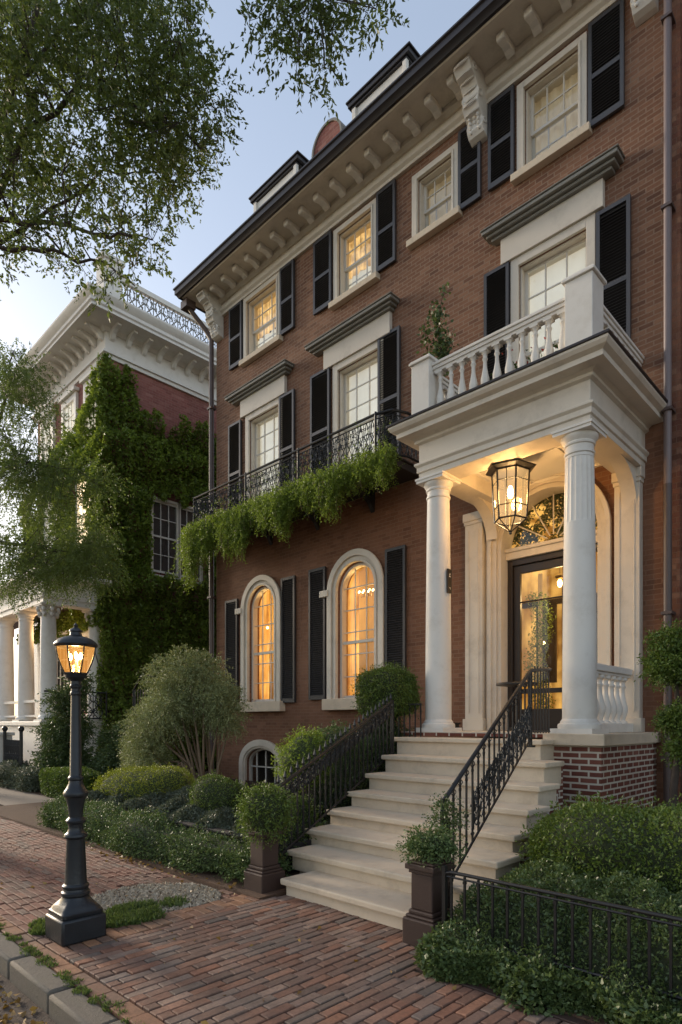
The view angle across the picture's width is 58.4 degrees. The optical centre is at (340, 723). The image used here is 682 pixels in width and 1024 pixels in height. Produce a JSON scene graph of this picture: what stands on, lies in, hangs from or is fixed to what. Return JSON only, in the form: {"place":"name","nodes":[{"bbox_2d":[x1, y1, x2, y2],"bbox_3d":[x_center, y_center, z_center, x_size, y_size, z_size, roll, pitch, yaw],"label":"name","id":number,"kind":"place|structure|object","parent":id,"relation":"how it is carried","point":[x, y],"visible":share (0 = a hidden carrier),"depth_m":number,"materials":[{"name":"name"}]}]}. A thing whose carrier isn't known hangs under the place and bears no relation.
{"place":"outdoors","nodes":[
{"label":"outdoors","id":0,"kind":"place"},
{"bbox_2d":[0,973,56,1023],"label":"road","id":1,"kind":"structure","parent":0,"point":[26,1003],"depth_m":3.93,"materials":[{"name":"grey asphalt"}]},
{"bbox_2d":[0,787,57,804],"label":"path","id":2,"kind":"structure","parent":0,"point":[8,796],"depth_m":13.90,"materials":[{"name":"concrete"}]},
{"bbox_2d":[0,769,215,987],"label":"pavement","id":3,"kind":"structure","parent":0,"point":[206,771],"depth_m":20.94,"materials":[{"name":"red brick"}]},
{"bbox_2d":[0,337,132,619],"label":"street tree","id":4,"kind":"object","parent":3,"relation":"on","point":[14,466],"visible":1,"depth_m":14.19,"materials":[{"name":"green plant"}]},
{"bbox_2d":[0,916,163,1023],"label":"edging","id":5,"kind":"object","parent":3,"relation":"on","point":[133,1013],"visible":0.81,"depth_m":3.95,"materials":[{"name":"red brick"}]},
{"bbox_2d":[0,918,146,1023],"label":"weeds","id":6,"kind":"object","parent":5,"relation":"on","point":[45,958],"visible":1,"depth_m":4.05,"materials":[{"name":"green plant"}]},
{"bbox_2d":[0,251,216,771],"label":"neighbour mansion","id":7,"kind":"structure","parent":3,"relation":"on","point":[167,363],"depth_m":20.46,"materials":[{"name":"brick"}]},
{"bbox_2d":[34,637,39,717],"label":"window","id":8,"kind":"structure","parent":7,"relation":"in","point":[38,645],"depth_m":23.32,"materials":[{"name":"paint"}]},
{"bbox_2d":[38,408,55,461],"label":"window","id":9,"kind":"structure","parent":7,"relation":"in","point":[46,441],"depth_m":22.78,"materials":[{"name":"white paint"}]},
{"bbox_2d":[43,502,56,557],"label":"window","id":10,"kind":"structure","parent":7,"relation":"in","point":[45,524],"depth_m":22.90,"materials":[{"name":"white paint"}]},
{"bbox_2d":[57,630,70,707],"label":"window","id":11,"kind":"structure","parent":7,"relation":"in","point":[62,653],"depth_m":21.95,"materials":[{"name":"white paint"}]},
{"bbox_2d":[57,386,78,465],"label":"window","id":12,"kind":"structure","parent":7,"relation":"in","point":[71,400],"depth_m":21.34,"materials":[{"name":"white paint"}]},
{"bbox_2d":[44,689,108,720],"bbox_3d":[-7.980,-0.530,18.563,0.258,0.940,1.976,0,0,44],"label":"porch railing","id":13,"kind":"object","parent":7,"relation":"attached to","point":[95,701],"visible":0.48,"depth_m":18.83,"materials":[{"name":"black metal"}]},
{"bbox_2d":[73,631,87,716],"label":"window","id":14,"kind":"structure","parent":7,"relation":"in","point":[85,634],"depth_m":20.60,"materials":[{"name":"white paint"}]},
{"bbox_2d":[79,623,87,661],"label":"window","id":15,"kind":"structure","parent":7,"relation":"in","point":[81,651],"depth_m":20.45,"materials":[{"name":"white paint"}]},
{"bbox_2d":[75,462,94,554],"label":"window","id":16,"kind":"structure","parent":7,"relation":"in","point":[81,510],"depth_m":20.87,"materials":[{"name":"white paint"}]},
{"bbox_2d":[79,365,99,447],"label":"window","id":17,"kind":"structure","parent":7,"relation":"in","point":[85,378],"depth_m":20.32,"materials":[{"name":"white paint"}]},
{"bbox_2d":[16,352,216,770],"bbox_3d":[-7.233,-5.008,24.396,7.865,13.481,8.820,0,0,44],"label":"wall ivy","id":18,"kind":"object","parent":7,"relation":"attached to","point":[98,392],"depth_m":20.12,"materials":[{"name":"green plant"}]},
{"bbox_2d":[150,496,179,580],"bbox_3d":[-6.043,-6.345,20.965,0.140,2.710,1.100,0,0,44],"label":"window","id":19,"kind":"structure","parent":7,"relation":"in","point":[162,510],"depth_m":21.04,"materials":[{"name":"paint"}]},
{"bbox_2d":[179,504,202,584],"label":"window","id":20,"kind":"structure","parent":7,"relation":"in","point":[186,515],"depth_m":21.61,"materials":[{"name":"paint"}]},
{"bbox_2d":[0,842,495,1023],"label":"fallen leaves","id":21,"kind":"object","parent":3,"relation":"on","point":[12,1011],"visible":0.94,"depth_m":4.03,"materials":[{"name":"brown plant"}]},
{"bbox_2d":[45,947,561,1022],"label":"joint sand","id":22,"kind":"structure","parent":3,"relation":"on","point":[118,1019],"depth_m":3.88,"materials":[{"name":"brown sand"}]},
{"bbox_2d":[416,967,593,1023],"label":"edging","id":23,"kind":"object","parent":22,"relation":"on","point":[562,1018],"visible":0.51,"depth_m":3.66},
{"bbox_2d":[280,737,563,929],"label":"front steps","id":24,"kind":"structure","parent":3,"relation":"on","point":[348,860],"depth_m":6.54,"materials":[{"name":"stone"}]},
{"bbox_2d":[274,694,393,864],"bbox_3d":[0.025,0.531,7.628,0.096,1.939,2.876,0,0,31],"label":"stair railing","id":25,"kind":"object","parent":24,"relation":"on","point":[367,726],"visible":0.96,"depth_m":7.47,"materials":[{"name":"black metal"}]},
{"bbox_2d":[377,703,421,750],"bbox_3d":[0.855,0.104,9.058,0.683,0.792,0.028,0,0,12],"label":"landing railing","id":26,"kind":"object","parent":24,"relation":"on","point":[420,704],"visible":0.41,"depth_m":9.01,"materials":[{"name":"black metal"}]},
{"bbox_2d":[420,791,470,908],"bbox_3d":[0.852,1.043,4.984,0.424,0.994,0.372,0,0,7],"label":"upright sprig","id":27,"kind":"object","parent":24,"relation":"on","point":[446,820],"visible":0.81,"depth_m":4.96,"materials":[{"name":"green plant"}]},
{"bbox_2d":[439,666,551,876],"bbox_3d":[1.686,0.412,6.321,0.132,2.216,3.173,0,0,34],"label":"stair railing","id":28,"kind":"object","parent":24,"relation":"on","point":[517,733],"visible":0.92,"depth_m":6.21,"materials":[{"name":"black metal"}]},
{"bbox_2d":[173,0,675,814],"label":"brick townhouse","id":29,"kind":"structure","parent":3,"relation":"on","point":[503,168],"depth_m":10.38,"materials":[{"name":"brick"}]},
{"bbox_2d":[224,359,293,503],"bbox_3d":[-1.914,-6.588,14.815,2.370,3.315,0.594,0,0,44],"label":"window","id":30,"kind":"structure","parent":29,"relation":"in","point":[261,394],"depth_m":14.92,"materials":[{"name":"stone"}]},
{"bbox_2d":[235,575,284,711],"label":"window","id":31,"kind":"structure","parent":29,"relation":"in","point":[269,626],"depth_m":15.12,"materials":[{"name":"paint"}]},
{"bbox_2d":[239,272,282,367],"bbox_3d":[-1.839,-9.765,14.872,1.560,1.670,0.460,0,0,44],"label":"window","id":32,"kind":"structure","parent":29,"relation":"in","point":[261,315],"depth_m":15.07,"materials":[{"name":"stone"}]},
{"bbox_2d":[239,740,283,789],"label":"window","id":33,"kind":"structure","parent":29,"relation":"in","point":[263,766],"depth_m":15.09,"materials":[{"name":"paint"}]},
{"bbox_2d":[304,291,399,468],"bbox_3d":[0.272,-6.588,12.696,2.460,3.315,0.594,0,0,44],"label":"window","id":34,"kind":"structure","parent":29,"relation":"in","point":[356,337],"depth_m":12.77,"materials":[{"name":"stone"}]},
{"bbox_2d":[319,548,384,709],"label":"window","id":35,"kind":"structure","parent":29,"relation":"in","point":[366,589],"depth_m":13.02,"materials":[{"name":"paint"}]},
{"bbox_2d":[328,198,379,311],"bbox_3d":[0.369,-9.695,12.732,1.350,1.670,0.460,0,0,44],"label":"window","id":36,"kind":"structure","parent":29,"relation":"in","point":[357,243],"depth_m":12.88,"materials":[{"name":"stone"}]},
{"bbox_2d":[406,141,462,250],"bbox_3d":[1.813,-9.705,11.333,1.170,1.350,0.460,0,0,44],"label":"window","id":37,"kind":"structure","parent":29,"relation":"in","point":[439,207],"depth_m":11.42,"materials":[{"name":"stone"}]},
{"bbox_2d":[410,282,458,378],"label":"potted vine","id":38,"kind":"object","parent":29,"relation":"on","point":[437,314],"visible":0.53,"depth_m":9.59,"materials":[{"name":"green plant"}]},
{"bbox_2d":[486,459,535,534],"bbox_3d":[2.423,-3.299,8.722,0.695,1.202,0.695,0,0,44],"label":"porch lantern","id":39,"kind":"object","parent":29,"relation":"hanging from","point":[509,470],"visible":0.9,"depth_m":8.65,"materials":[{"name":"black metal"}]},
{"bbox_2d":[490,337,558,379],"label":"balcony blooms","id":40,"kind":"object","parent":29,"relation":"on","point":[528,358],"visible":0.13,"depth_m":8.25,"materials":[{"name":"plant"}]},
{"bbox_2d":[514,557,562,730],"bbox_3d":[3.335,-1.280,10.109,1.000,2.800,0.060,0,0,44],"label":"door","id":41,"kind":"structure","parent":29,"relation":"in","point":[555,715],"depth_m":10.36,"materials":[{"name":"brown wood"}]},
{"bbox_2d":[510,31,591,186],"bbox_3d":[3.418,-9.730,9.778,1.300,1.600,0.460,0,0,44],"label":"window","id":42,"kind":"structure","parent":29,"relation":"in","point":[557,121],"depth_m":9.84,"materials":[{"name":"stone"}]},
{"bbox_2d":[480,143,624,369],"bbox_3d":[3.353,-6.438,9.711,2.260,3.715,0.594,0,0,44],"label":"window","id":43,"kind":"structure","parent":29,"relation":"in","point":[570,206],"depth_m":9.76,"materials":[{"name":"stone"}]},
{"bbox_3d":[-1.302,-4.862,13.314,6.200,0.115,0.190,0,0,44],"label":"window box","id":44,"kind":"object","parent":29,"relation":"on","visible":0},
{"bbox_2d":[167,417,401,594],"bbox_3d":[-1.530,-4.463,13.287,7.481,2.556,1.536,0,0,44],"label":"trailing fern","id":45,"kind":"object","parent":44,"relation":"in","point":[235,524],"visible":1,"depth_m":12.61,"materials":[{"name":"green plant"}]},
{"bbox_2d":[672,0,681,802],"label":"brick rowhouse","id":46,"kind":"structure","parent":3,"relation":"on","point":[677,314],"depth_m":8.47,"materials":[{"name":"brown brick"}]},
{"bbox_2d":[0,818,237,945],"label":"brick sidewalk","id":47,"kind":"structure","parent":0,"point":[23,904],"depth_m":6.86,"materials":[{"name":"brown brick"}]},
{"bbox_2d":[27,917,44,935],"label":"grass","id":48,"kind":"structure","parent":47,"relation":"on","point":[37,927],"depth_m":4.99,"materials":[{"name":"green plant"}]},
{"bbox_2d":[45,623,105,946],"bbox_3d":[-2.113,0.450,4.861,0.350,2.500,0.350,0,0,44],"label":"street lamp","id":49,"kind":"object","parent":47,"relation":"on","point":[75,915],"visible":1,"depth_m":4.80,"materials":[{"name":"metal"}]},
{"bbox_2d":[51,877,224,927],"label":"gravel","id":50,"kind":"structure","parent":47,"relation":"on","point":[166,888],"depth_m":6.01,"materials":[{"name":"grey gravel"}]},
{"bbox_2d":[102,895,190,928],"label":"grass","id":51,"kind":"structure","parent":50,"relation":"on","point":[134,912],"depth_m":5.36,"materials":[{"name":"green plant"}]},
{"bbox_2d":[45,894,262,955],"bbox_3d":[-1.511,1.705,5.266,0.293,0.049,1.896,0,0,44],"label":"edging","id":52,"kind":"object","parent":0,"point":[168,919],"visible":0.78,"depth_m":5.16,"materials":[{"name":"brown brick"}]},
{"bbox_2d":[0,0,409,321],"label":"street tree","id":53,"kind":"object","parent":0,"point":[42,23],"visible":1,"depth_m":7.67,"materials":[{"name":"green plant"}]},
{"bbox_2d":[60,895,417,1023],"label":"brick walk","id":54,"kind":"structure","parent":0,"point":[277,966],"depth_m":4.31,"materials":[{"name":"red brick"}]},
{"bbox_2d":[402,858,453,946],"bbox_3d":[0.683,1.377,4.714,0.301,0.645,0.301,0,0,44],"label":"planter","id":55,"kind":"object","parent":54,"relation":"on","point":[422,916],"depth_m":4.63,"materials":[{"name":"brown stone"}]},
{"bbox_2d":[392,822,468,869],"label":"potted plant","id":56,"kind":"object","parent":55,"relation":"on","point":[430,846],"visible":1,"depth_m":4.65,"materials":[{"name":"green plant"}]},
{"bbox_2d":[0,0,478,714],"label":"sky","id":57,"kind":"structure","parent":0,"point":[273,133],"materials":[{"name":"blue"}]},
{"bbox_2d":[0,790,607,1023],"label":"planting bed","id":58,"kind":"object","parent":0,"point":[24,814],"visible":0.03,"depth_m":7.07,"materials":[{"name":"brown soil"}]},
{"bbox_2d":[0,732,14,761],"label":"gate post","id":59,"kind":"object","parent":58,"relation":"on","point":[10,735],"visible":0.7,"depth_m":17.13,"materials":[{"name":"white paint"}]},
{"bbox_2d":[2,726,23,765],"bbox_3d":[-11.564,0.885,19.143,8.804,1.630,0.145,0,0,44],"label":"yard fence","id":60,"kind":"object","parent":58,"relation":"on","point":[12,749],"visible":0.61,"depth_m":16.51,"materials":[{"name":"black metal"}]},
{"bbox_2d":[0,760,47,791],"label":"boxy hedge","id":61,"kind":"object","parent":58,"relation":"on","point":[15,775],"visible":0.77,"depth_m":15.27,"materials":[{"name":"green plant"}]},
{"bbox_2d":[27,667,102,769],"bbox_3d":[-7.181,0.126,15.768,2.157,3.206,1.787,0,0,44],"label":"evergreen shrub","id":62,"kind":"object","parent":58,"relation":"on","point":[55,751],"visible":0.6,"depth_m":15.40,"materials":[{"name":"green plant"}]},
{"bbox_2d":[38,766,103,798],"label":"boxy hedge","id":63,"kind":"object","parent":58,"relation":"on","point":[53,781],"visible":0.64,"depth_m":13.63,"materials":[{"name":"green plant"}]},
{"bbox_2d":[86,715,169,785],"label":"shade shrub","id":64,"kind":"object","parent":58,"relation":"on","point":[106,755],"visible":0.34,"depth_m":14.88,"materials":[{"name":"green plant"}]},
{"bbox_2d":[89,762,195,804],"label":"clipped shrub","id":65,"kind":"object","parent":58,"relation":"on","point":[137,782],"visible":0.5,"depth_m":10.18,"materials":[{"name":"green plant"}]},
{"bbox_2d":[133,675,160,752],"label":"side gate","id":66,"kind":"structure","parent":58,"relation":"on","point":[134,697],"depth_m":16.23,"materials":[{"name":"black metal"}]},
{"bbox_2d":[35,794,293,882],"bbox_3d":[-2.798,1.507,8.266,5.833,0.800,1.054,0,0,44],"label":"hedge","id":67,"kind":"object","parent":58,"relation":"on","point":[139,835],"visible":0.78,"depth_m":7.51,"materials":[{"name":"green plant"}]},
{"bbox_2d":[113,643,253,785],"bbox_3d":[-3.304,0.057,12.408,3.474,3.329,2.297,0,0,15],"label":"multistem tree","id":68,"kind":"object","parent":58,"relation":"on","point":[187,698],"visible":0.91,"depth_m":11.95,"materials":[{"name":"green plant"}]},
{"bbox_2d":[85,802,310,874],"bbox_3d":[-2.229,1.502,8.635,4.980,0.395,0.700,0,0,44],"label":"timber edging","id":69,"kind":"object","parent":58,"relation":"on","point":[219,830],"visible":0.12,"depth_m":7.24,"materials":[{"name":"brown wood"}]},
{"bbox_2d":[86,784,329,846],"bbox_3d":[-2.100,1.317,8.790,5.031,0.667,1.190,0,0,44],"label":"ground cover","id":70,"kind":"object","parent":58,"relation":"on","point":[223,817],"visible":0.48,"depth_m":8.88,"materials":[{"name":"green plant"}]},
{"bbox_2d":[185,769,248,811],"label":"clipped shrub","id":71,"kind":"object","parent":58,"relation":"on","point":[213,791],"visible":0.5,"depth_m":8.62,"materials":[{"name":"green plant"}]},
{"bbox_2d":[244,828,284,893],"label":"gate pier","id":72,"kind":"structure","parent":58,"relation":"on","point":[264,872],"depth_m":6.09,"materials":[{"name":"brown stone"}]},
{"bbox_2d":[232,781,297,849],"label":"potted shrub","id":73,"kind":"object","parent":72,"relation":"on","point":[264,809],"visible":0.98,"depth_m":6.04,"materials":[{"name":"green plant"}]},
{"bbox_2d":[236,787,325,858],"bbox_3d":[-0.661,1.265,7.103,0.784,1.153,1.204,0,0,44],"label":"stair shrub","id":74,"kind":"object","parent":58,"relation":"on","point":[300,831],"visible":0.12,"depth_m":7.08,"materials":[{"name":"green plant"}]},
{"bbox_2d":[271,723,333,809],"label":"shrub","id":75,"kind":"object","parent":58,"relation":"on","point":[301,746],"visible":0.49,"depth_m":7.64,"materials":[{"name":"green plant"}]},
{"bbox_2d":[280,719,380,823],"bbox_3d":[-0.163,0.813,8.458,0.982,1.763,1.962,0,0,44],"label":"stair shrub","id":76,"kind":"object","parent":58,"relation":"on","point":[347,801],"visible":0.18,"depth_m":8.26,"materials":[{"name":"green plant"}]},
{"bbox_2d":[356,716,413,772],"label":"stair shrub","id":77,"kind":"object","parent":58,"relation":"on","point":[382,768],"visible":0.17,"depth_m":9.10,"materials":[{"name":"green plant"}]},
{"bbox_2d":[348,660,423,723],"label":"box topiary","id":78,"kind":"object","parent":58,"relation":"on","point":[373,685],"visible":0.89,"depth_m":9.04,"materials":[{"name":"green plant"}]},
{"bbox_2d":[413,805,681,1023],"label":"shrub bed","id":79,"kind":"object","parent":58,"relation":"on","point":[469,955],"visible":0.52,"depth_m":3.91,"materials":[{"name":"green plant"}]},
{"bbox_2d":[442,865,681,999],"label":"garden fence","id":80,"kind":"object","parent":58,"relation":"on","point":[590,907],"visible":0.79,"depth_m":3.80,"materials":[{"name":"black metal"}]},
{"bbox_2d":[515,791,681,893],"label":"mounded shrub","id":81,"kind":"object","parent":58,"relation":"on","point":[596,836],"visible":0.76,"depth_m":4.77,"materials":[{"name":"green plant"}]},
{"bbox_2d":[634,618,681,813],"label":"cloud pruned tree","id":82,"kind":"object","parent":58,"relation":"on","point":[664,666],"visible":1,"depth_m":6.40,"materials":[{"name":"green plant"}]},
{"bbox_2d":[296,971,568,1023],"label":"brick walk","id":83,"kind":"structure","parent":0,"point":[413,997],"depth_m":3.62,"materials":[{"name":"red brick"}]},
{"bbox_2d":[496,682,536,730],"bbox_3d":[2.683,-0.246,9.306,0.620,0.738,0.620,0,0,44],"label":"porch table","id":84,"kind":"object","parent":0,"point":[508,684],"visible":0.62,"depth_m":9.18,"materials":[{"name":"black metal"}]},
{"label":"ground","id":85,"kind":"structure","parent":0,"visible":0},
{"bbox_2d":[0,932,126,1023],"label":"kerb","id":86,"kind":"structure","parent":85,"relation":"on","point":[42,987],"depth_m":3.93,"materials":[{"name":"stone"}]}
]}

